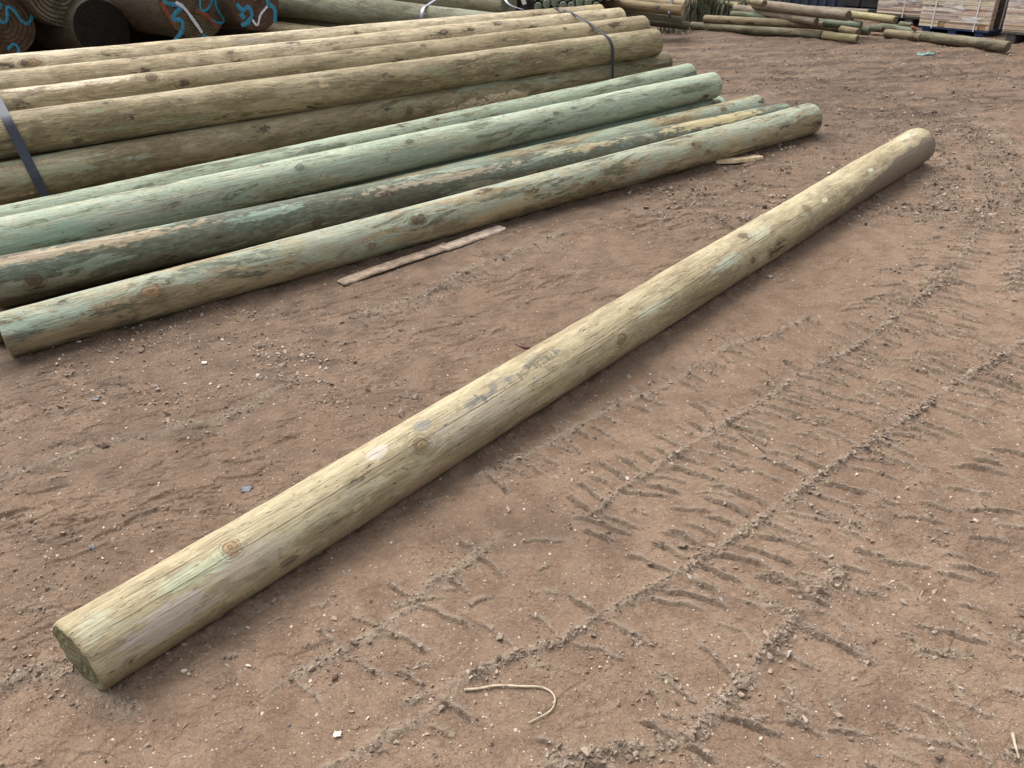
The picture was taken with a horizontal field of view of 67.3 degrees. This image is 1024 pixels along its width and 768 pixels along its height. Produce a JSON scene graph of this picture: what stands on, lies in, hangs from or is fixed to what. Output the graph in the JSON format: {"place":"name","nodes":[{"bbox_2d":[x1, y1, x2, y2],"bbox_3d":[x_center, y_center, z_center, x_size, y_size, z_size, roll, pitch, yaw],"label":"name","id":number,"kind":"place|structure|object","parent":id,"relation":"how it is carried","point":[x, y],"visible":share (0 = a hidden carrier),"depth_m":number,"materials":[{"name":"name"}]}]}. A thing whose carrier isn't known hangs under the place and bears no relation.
{"place":"outdoors","nodes":[
{"label":"outdoors","id":0,"kind":"place"},
{"bbox_2d":[0,0,1023,767],"bbox_3d":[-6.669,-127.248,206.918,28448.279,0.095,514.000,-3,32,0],"label":"ground","id":1,"kind":"structure","parent":0,"point":[618,250],"depth_m":2.48,"materials":[{"name":"soil"}]},
{"bbox_2d":[25,40,49,52],"bbox_3d":[-6.215,-4.045,9.341,3.204,0.708,0.699,24,41,36],"label":"log","id":2,"kind":"object","parent":1,"relation":"on","point":[36,46],"visible":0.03,"depth_m":8.26,"materials":[{"name":"wood"}]},
{"bbox_2d":[0,0,35,54],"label":"log","id":3,"kind":"object","parent":2,"relation":"on","point":[17,30],"visible":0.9,"depth_m":7.39,"materials":[{"name":"blue paint"}]},
{"bbox_2d":[35,0,129,49],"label":"log","id":4,"kind":"object","parent":2,"relation":"on","point":[92,23],"visible":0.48,"depth_m":7.59,"materials":[{"name":"brown wood"}]},
{"bbox_2d":[18,0,73,27],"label":"log","id":5,"kind":"object","parent":4,"relation":"on","point":[49,12],"visible":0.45,"depth_m":7.41,"materials":[{"name":"blue paint"}]},
{"bbox_2d":[129,31,173,43],"bbox_3d":[-5.098,-4.117,9.340,3.205,0.702,0.682,24,41,36],"label":"log","id":6,"kind":"object","parent":1,"relation":"on","point":[137,37],"visible":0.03,"depth_m":8.28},
{"bbox_2d":[108,0,224,39],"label":"log","id":7,"kind":"object","parent":6,"relation":"on","point":[183,19],"visible":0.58,"depth_m":7.38,"materials":[{"name":"orange paint"}]},
{"bbox_2d":[179,29,258,38],"bbox_3d":[-4.164,-4.179,9.341,3.205,0.701,0.692,24,41,36],"label":"log","id":8,"kind":"object","parent":1,"relation":"on","point":[223,32],"visible":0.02,"depth_m":8.29,"materials":[{"name":"black wood"}]},
{"bbox_2d":[217,0,278,30],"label":"log","id":9,"kind":"object","parent":8,"relation":"on","point":[253,15],"visible":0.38,"depth_m":7.54,"materials":[{"name":"blue paint"}]},
{"bbox_2d":[240,485,253,491],"bbox_3d":[-0.874,0.344,2.535,0.042,0.007,0.032,-3,32,0],"label":"plastic scrap","id":10,"kind":"object","parent":1,"relation":"on","point":[246,488],"visible":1,"depth_m":2.53,"materials":[{"name":"white plastic"}]},
{"bbox_2d":[333,731,341,737],"bbox_3d":[-0.399,0.799,1.757,0.022,0.005,0.017,-3,32,0],"label":"white flake","id":11,"kind":"object","parent":1,"relation":"on","point":[336,734],"visible":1,"depth_m":1.76,"materials":[{"name":"white"}]},
{"bbox_2d":[0,95,765,307],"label":"timber pole","id":12,"kind":"object","parent":1,"relation":"on","point":[742,104],"visible":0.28,"depth_m":5.39,"materials":[{"name":"wood"}]},
{"bbox_2d":[337,243,445,284],"bbox_3d":[-0.612,-0.644,4.075,0.685,0.019,0.102,-25,38,-31],"label":"wood batten","id":13,"kind":"object","parent":1,"relation":"on","point":[360,275],"visible":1,"depth_m":4.05,"materials":[{"name":"beige wood"}]},
{"bbox_2d":[0,103,790,301],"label":"timber pole","id":14,"kind":"object","parent":1,"relation":"on","point":[41,270],"visible":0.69,"depth_m":4.11,"materials":[{"name":"green wood"}]},
{"bbox_2d":[0,103,822,356],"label":"timber pole","id":15,"kind":"object","parent":1,"relation":"on","point":[46,324],"visible":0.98,"depth_m":4.05,"materials":[{"name":"beige wood"}]},
{"bbox_2d":[439,225,505,250],"bbox_3d":[-0.219,-0.821,4.310,0.431,0.011,0.098,-26,39,-32],"label":"wood batten","id":16,"kind":"object","parent":1,"relation":"on","point":[462,241],"visible":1,"depth_m":4.29,"materials":[{"name":"beige wood"}]},
{"bbox_2d":[52,128,935,689],"bbox_3d":[0.812,-0.455,3.472,0.238,0.236,5.441,25,42,37],"label":"timber pole","id":17,"kind":"object","parent":1,"relation":"on","point":[110,638],"visible":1,"depth_m":2.40,"materials":[{"name":"beige wood"}]},
{"bbox_2d":[272,96,724,202],"bbox_3d":[-0.534,-1.395,5.113,5.376,0.194,0.194,-21,36,-27],"label":"timber pole","id":18,"kind":"object","parent":1,"relation":"on","point":[718,99],"visible":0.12,"depth_m":5.51,"materials":[{"name":"green wood"}]},
{"bbox_2d":[0,72,721,255],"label":"timber pole","id":19,"kind":"object","parent":18,"relation":"on","point":[199,196],"visible":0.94,"depth_m":4.52,"materials":[{"name":"green wood"}]},
{"bbox_2d":[0,37,1023,767],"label":"soil clods","id":20,"kind":"object","parent":1,"relation":"on","point":[692,733],"visible":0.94,"depth_m":2.33,"materials":[{"name":"brown soil"}]},
{"bbox_2d":[464,684,555,722],"bbox_3d":[-0.001,0.736,1.834,0.213,0.010,0.101,16,36,27],"label":"straw","id":21,"kind":"object","parent":20,"relation":"on","point":[511,685],"visible":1,"depth_m":1.84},
{"bbox_2d":[3,36,1023,767],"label":"pebbles","id":22,"kind":"object","parent":1,"relation":"on","point":[257,346],"visible":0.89,"depth_m":2.92,"materials":[{"name":"stone"}]},
{"bbox_2d":[514,343,529,348],"bbox_3d":[0.043,-0.161,3.268,0.077,0.014,0.016,21,39,33],"label":"bark chip","id":23,"kind":"object","parent":1,"relation":"on","point":[523,346],"visible":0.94,"depth_m":3.26,"materials":[{"name":"brown wood"}]},
{"bbox_2d":[534,2,559,9],"bbox_3d":[0.418,-4.904,10.443,0.440,0.402,1.300,-3,32,0],"label":"bearer","id":24,"kind":"object","parent":1,"relation":"on","point":[551,6],"visible":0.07,"depth_m":10.23,"materials":[{"name":"brown wood"}]},
{"bbox_2d":[534,0,541,8],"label":"post","id":25,"kind":"object","parent":24,"relation":"on","point":[537,4],"visible":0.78,"depth_m":9.59,"materials":[{"name":"green wood"}]},
{"bbox_2d":[542,0,549,8],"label":"post","id":26,"kind":"object","parent":24,"relation":"on","point":[546,4],"visible":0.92,"depth_m":9.58,"materials":[{"name":"green wood"}]},
{"bbox_2d":[550,0,557,6],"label":"post","id":27,"kind":"object","parent":24,"relation":"on","point":[554,3],"visible":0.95,"depth_m":9.61,"materials":[{"name":"wood"}]},
{"bbox_2d":[558,0,566,7],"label":"post","id":28,"kind":"object","parent":24,"relation":"on","point":[562,3],"visible":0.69,"depth_m":9.58,"materials":[{"name":"green wood"}]},
{"bbox_2d":[648,19,689,29],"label":"timber pole","id":29,"kind":"object","parent":1,"relation":"on","point":[684,25],"visible":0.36,"depth_m":10.03,"materials":[{"name":"brown wood"}]},
{"bbox_2d":[604,7,684,23],"bbox_3d":[1.679,-4.819,10.000,1.136,0.122,0.120,18,37,21],"label":"timber pole","id":30,"kind":"object","parent":29,"relation":"on","point":[660,17],"visible":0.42,"depth_m":9.88,"materials":[{"name":"brown wood"}]},
{"bbox_2d":[583,0,683,15],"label":"timber pole","id":31,"kind":"object","parent":30,"relation":"on","point":[653,7],"visible":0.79,"depth_m":9.77,"materials":[{"name":"beige wood"}]},
{"bbox_2d":[657,27,692,34],"bbox_3d":[2.205,-4.828,10.445,0.586,0.111,0.382,-3,32,0],"label":"weed clump","id":32,"kind":"object","parent":1,"relation":"on","point":[671,31],"visible":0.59,"depth_m":10.43,"materials":[{"name":"green plant"}]},
{"bbox_2d":[684,0,743,22],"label":"weed clump","id":33,"kind":"object","parent":1,"relation":"on","point":[696,10],"visible":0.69,"depth_m":10.78,"materials":[{"name":"green plant"}]},
{"bbox_2d":[715,155,762,163],"bbox_3d":[1.576,-1.564,5.350,0.368,0.035,0.104,-10,33,-12],"label":"wood offcut","id":34,"kind":"object","parent":1,"relation":"on","point":[740,159],"visible":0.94,"depth_m":5.32,"materials":[{"name":"beige wood"}]},
{"bbox_2d":[739,433,764,452],"bbox_3d":[0.820,0.200,2.631,0.006,0.006,0.124,-17,35,-22],"label":"twig","id":35,"kind":"object","parent":1,"relation":"on","point":[752,442],"visible":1,"depth_m":2.62,"materials":[{"name":"beige wood"}]},
{"bbox_2d":[721,0,787,8],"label":"weed clump","id":36,"kind":"object","parent":1,"relation":"on","point":[743,1],"visible":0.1,"depth_m":11.20,"materials":[{"name":"green plant"}]},
{"bbox_2d":[690,22,822,38],"bbox_3d":[3.134,-4.605,10.010,0.103,0.102,1.897,-29,40,-35],"label":"slim pole","id":37,"kind":"object","parent":1,"relation":"on","point":[768,31],"visible":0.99,"depth_m":9.93,"materials":[{"name":"beige wood"}]},
{"bbox_2d":[703,15,824,29],"bbox_3d":[3.217,-4.679,9.944,1.657,0.102,0.101,24,41,36],"label":"slim pole","id":38,"kind":"object","parent":37,"relation":"on","point":[765,22],"visible":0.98,"depth_m":9.92,"materials":[{"name":"wood"}]},
{"bbox_2d":[730,11,766,17],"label":"slim pole","id":39,"kind":"object","parent":38,"relation":"on","point":[744,14],"visible":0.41,"depth_m":10.16,"materials":[{"name":"green wood"}]},
{"bbox_2d":[732,4,818,25],"bbox_3d":[3.364,-4.763,9.914,0.096,0.097,1.519,-16,36,-20],"label":"slim pole","id":40,"kind":"object","parent":38,"relation":"on","point":[808,20],"visible":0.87,"depth_m":9.72,"materials":[{"name":"brown wood"}]},
{"bbox_2d":[751,0,851,20],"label":"slim pole","id":41,"kind":"object","parent":40,"relation":"on","point":[811,11],"visible":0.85,"depth_m":9.38,"materials":[{"name":"brown wood"}]},
{"bbox_2d":[746,0,766,6],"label":"slim pole","id":42,"kind":"object","parent":41,"relation":"on","point":[761,3],"visible":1,"depth_m":9.63,"materials":[{"name":"beige wood"}]},
{"bbox_2d":[768,0,841,6],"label":"corrugated panel","id":43,"kind":"object","parent":1,"relation":"on","point":[831,3],"depth_m":11.43,"materials":[{"name":"metal"}]},
{"bbox_2d":[823,27,838,32],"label":"slim pole","id":44,"kind":"object","parent":1,"relation":"on","point":[831,29],"visible":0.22,"depth_m":9.57,"materials":[{"name":"brown wood"}]},
{"bbox_2d":[819,18,862,29],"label":"slim pole","id":45,"kind":"object","parent":44,"relation":"on","point":[831,23],"visible":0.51,"depth_m":9.36,"materials":[{"name":"green wood"}]},
{"bbox_2d":[850,10,897,23],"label":"slim pole","id":46,"kind":"object","parent":45,"relation":"on","point":[875,17],"visible":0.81,"depth_m":9.01,"materials":[{"name":"beige wood"}]},
{"bbox_2d":[809,5,868,11],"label":"slim pole","id":47,"kind":"object","parent":46,"relation":"on","point":[861,10],"visible":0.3,"depth_m":9.35,"materials":[{"name":"beige wood"}]},
{"bbox_2d":[821,31,858,42],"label":"slim pole","id":48,"kind":"object","parent":1,"relation":"on","point":[843,37],"visible":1,"depth_m":9.19,"materials":[{"name":"beige wood"}]},
{"bbox_2d":[838,25,860,34],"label":"slim pole","id":49,"kind":"object","parent":48,"relation":"on","point":[848,30],"visible":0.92,"depth_m":9.17,"materials":[{"name":"beige wood"}]},
{"bbox_2d":[840,6,862,8],"bbox_3d":[5.194,-5.427,11.119,1.100,0.140,0.270,-22,37,-28],"label":"sleeper","id":50,"kind":"object","parent":1,"relation":"on","point":[850,7],"visible":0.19,"depth_m":10.84,"materials":[{"name":"wood"}]},
{"bbox_2d":[842,0,860,6],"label":"sleeper","id":51,"kind":"object","parent":50,"relation":"on","point":[853,3],"visible":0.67,"depth_m":10.77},
{"bbox_2d":[860,26,871,35],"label":"slim pole","id":52,"kind":"object","parent":1,"relation":"on","point":[866,30],"visible":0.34,"depth_m":9.37,"materials":[{"name":"green wood"}]},
{"bbox_2d":[859,7,876,12],"bbox_3d":[5.368,-5.302,10.905,1.134,0.140,0.270,-22,37,-28],"label":"sleeper","id":53,"kind":"object","parent":1,"relation":"on","point":[872,10],"visible":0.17,"depth_m":10.59,"materials":[{"name":"brown wood"}]},
{"bbox_2d":[860,0,878,7],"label":"sleeper","id":54,"kind":"object","parent":53,"relation":"on","point":[869,3],"visible":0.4,"depth_m":10.59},
{"bbox_2d":[870,24,883,32],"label":"slim pole","id":55,"kind":"object","parent":1,"relation":"on","point":[876,28],"visible":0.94,"depth_m":9.50,"materials":[{"name":"beige wood"}]},
{"bbox_2d":[880,23,919,31],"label":"slim pole","id":56,"kind":"object","parent":1,"relation":"on","point":[894,27],"visible":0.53,"depth_m":9.33,"materials":[{"name":"green wood"}]},
{"bbox_2d":[898,21,913,26],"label":"slim pole","id":57,"kind":"object","parent":56,"relation":"on","point":[903,23],"visible":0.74,"depth_m":9.39,"materials":[{"name":"beige wood"}]},
{"bbox_2d":[877,0,923,24],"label":"board pack","id":58,"kind":"object","parent":1,"relation":"on","point":[910,10],"visible":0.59,"depth_m":10.12,"materials":[{"name":"white wood"}]},
{"bbox_2d":[883,29,919,40],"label":"slim pole","id":59,"kind":"object","parent":1,"relation":"on","point":[902,34],"visible":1,"depth_m":9.13,"materials":[{"name":"beige wood"}]},
{"bbox_2d":[916,52,935,55],"bbox_3d":[4.474,-3.577,8.324,0.176,0.029,0.128,-3,32,0],"label":"plastic scrap","id":60,"kind":"object","parent":1,"relation":"on","point":[923,54],"visible":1,"depth_m":8.29,"materials":[{"name":"white plastic"}]},
{"bbox_2d":[915,30,1010,51],"bbox_3d":[5.016,-3.847,8.623,0.113,0.114,1.138,-18,35,-22],"label":"slim pole","id":61,"kind":"object","parent":1,"relation":"on","point":[968,41],"visible":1,"depth_m":8.53,"materials":[{"name":"beige wood"}]},
{"bbox_2d":[918,0,1009,36],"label":"board pack","id":62,"kind":"object","parent":1,"relation":"on","point":[982,18],"visible":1,"depth_m":9.15,"materials":[{"name":"beige wood"}]},
{"bbox_2d":[1001,0,1023,43],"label":"board pack","id":63,"kind":"object","parent":1,"relation":"on","point":[1013,27],"visible":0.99,"depth_m":8.57,"materials":[{"name":"white wood"}]},
{"bbox_2d":[1011,732,1019,758],"bbox_3d":[1.092,0.785,1.670,0.008,0.007,0.062,9,34,18],"label":"twig","id":64,"kind":"object","parent":1,"relation":"on","point":[1014,741],"visible":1,"depth_m":1.67,"materials":[{"name":"wood"}]},
{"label":"timber pole","id":65,"kind":"object","parent":1,"relation":"on","visible":0},
{"bbox_2d":[0,63,696,216],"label":"timber pole","id":66,"kind":"object","parent":65,"relation":"on","point":[514,105],"visible":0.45,"depth_m":5.10,"materials":[{"name":"green wood"}]},
{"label":"timber pole","id":67,"kind":"object","parent":1,"relation":"on","visible":0},
{"bbox_2d":[0,51,672,204],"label":"timber pole","id":68,"kind":"object","parent":67,"relation":"on","point":[76,169],"visible":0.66,"depth_m":5.23,"materials":[{"name":"brown wood"}]},
{"bbox_2d":[0,28,662,159],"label":"timber pole","id":69,"kind":"object","parent":68,"relation":"on","point":[42,130],"visible":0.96,"depth_m":5.31,"materials":[{"name":"beige wood"}]},
{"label":"timber pole","id":70,"kind":"object","parent":1,"relation":"on","visible":0},
{"bbox_2d":[259,21,324,32],"bbox_3d":[-2.210,-3.783,8.301,2.011,0.182,0.184,17,37,24],"label":"timber pole","id":71,"kind":"object","parent":70,"relation":"on","point":[277,26],"visible":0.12,"depth_m":8.32,"materials":[{"name":"wood"}]},
{"bbox_2d":[277,17,344,26],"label":"timber pole","id":72,"kind":"object","parent":70,"relation":"on","point":[298,21],"visible":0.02,"depth_m":8.35,"materials":[{"name":"wood"}]},
{"bbox_2d":[277,0,494,24],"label":"timber pole","id":73,"kind":"object","parent":72,"relation":"on","point":[347,12],"visible":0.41,"depth_m":7.90,"materials":[{"name":"beige wood"}]},
{"bbox_2d":[420,0,435,18],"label":"steel strap","id":74,"kind":"object","parent":73,"relation":"attached to","point":[422,9],"visible":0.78,"depth_m":7.62,"materials":[{"name":"silver metal"}]},
{"bbox_2d":[394,0,516,12],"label":"timber pole","id":75,"kind":"object","parent":73,"relation":"on","point":[497,6],"visible":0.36,"depth_m":8.08,"materials":[{"name":"brown wood"}]},
{"bbox_2d":[516,0,533,10],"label":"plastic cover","id":76,"kind":"object","parent":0,"point":[529,5],"visible":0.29,"depth_m":8.63,"materials":[{"name":"black plastic"}]},
{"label":"timber pole","id":77,"kind":"object","parent":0,"visible":0},
{"bbox_2d":[0,135,155,161],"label":"timber pole","id":78,"kind":"object","parent":77,"relation":"on","point":[49,152],"depth_m":4.82,"materials":[{"name":"brown wood"}]},
{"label":"timber pole","id":79,"kind":"object","parent":78,"relation":"on","visible":0},
{"bbox_2d":[0,15,650,110],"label":"timber pole","id":80,"kind":"object","parent":79,"relation":"on","point":[25,98],"visible":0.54,"depth_m":5.44,"materials":[{"name":"beige wood"}]},
{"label":"timber pole","id":81,"kind":"object","parent":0,"visible":0},
{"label":"timber pole","id":82,"kind":"object","parent":81,"relation":"on","visible":0},
{"bbox_2d":[0,6,589,70],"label":"timber pole","id":83,"kind":"object","parent":82,"relation":"on","point":[12,61],"visible":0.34,"depth_m":5.58,"materials":[{"name":"beige wood"}]},
{"bbox_2d":[0,96,49,196],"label":"steel strap","id":84,"kind":"object","parent":83,"relation":"attached to","point":[23,151],"visible":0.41,"depth_m":4.56,"materials":[{"name":"grey metal"}]},
{"bbox_2d":[547,7,613,78],"bbox_3d":[0.572,-2.940,6.930,0.073,0.790,1.036,-22,37,-27],"label":"steel strap","id":85,"kind":"object","parent":83,"relation":"attached to","point":[612,49],"visible":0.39,"depth_m":6.57,"materials":[{"name":"grey metal"}]},
{"bbox_2d":[586,4,603,9],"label":"timber pole","id":86,"kind":"object","parent":83,"relation":"on","point":[596,7],"visible":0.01,"depth_m":7.20,"materials":[{"name":"beige wood"}]},
{"bbox_2d":[0,7,625,89],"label":"timber pole","id":87,"kind":"object","parent":82,"relation":"on","point":[34,76],"visible":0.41,"depth_m":5.55,"materials":[{"name":"beige wood"}]},
{"bbox_3d":[3.069,-5.470,11.200,0.948,0.321,0.807,-3,32,0],"label":"weed clump","id":88,"kind":"object","parent":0,"visible":0},
{"bbox_2d":[718,0,740,7],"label":"slim pole","id":89,"kind":"object","parent":88,"relation":"on","point":[731,3],"visible":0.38,"depth_m":10.78,"materials":[{"name":"beige wood"}]},
{"bbox_3d":[1.003,-4.915,10.436,0.440,0.376,1.300,-3,32,0],"label":"bearer","id":90,"kind":"object","parent":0,"visible":0},
{"bbox_2d":[565,0,574,6],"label":"post","id":91,"kind":"object","parent":90,"relation":"on","point":[570,3],"visible":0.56,"depth_m":9.60,"materials":[{"name":"green wood"}]},
{"bbox_2d":[574,0,582,5],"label":"post","id":92,"kind":"object","parent":90,"relation":"on","point":[578,2],"visible":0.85,"depth_m":9.59,"materials":[{"name":"wood"}]},
{"bbox_2d":[583,0,591,5],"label":"post","id":93,"kind":"object","parent":90,"relation":"on","point":[587,2],"visible":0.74,"depth_m":9.57,"materials":[{"name":"green wood"}]},
{"label":"small post","id":94,"kind":"object","parent":90,"relation":"on","visible":0},
{"bbox_2d":[637,0,685,9],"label":"timber pole","id":95,"kind":"object","parent":94,"relation":"on","point":[679,2],"visible":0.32,"depth_m":9.92,"materials":[{"name":"brown wood"}]}
]}

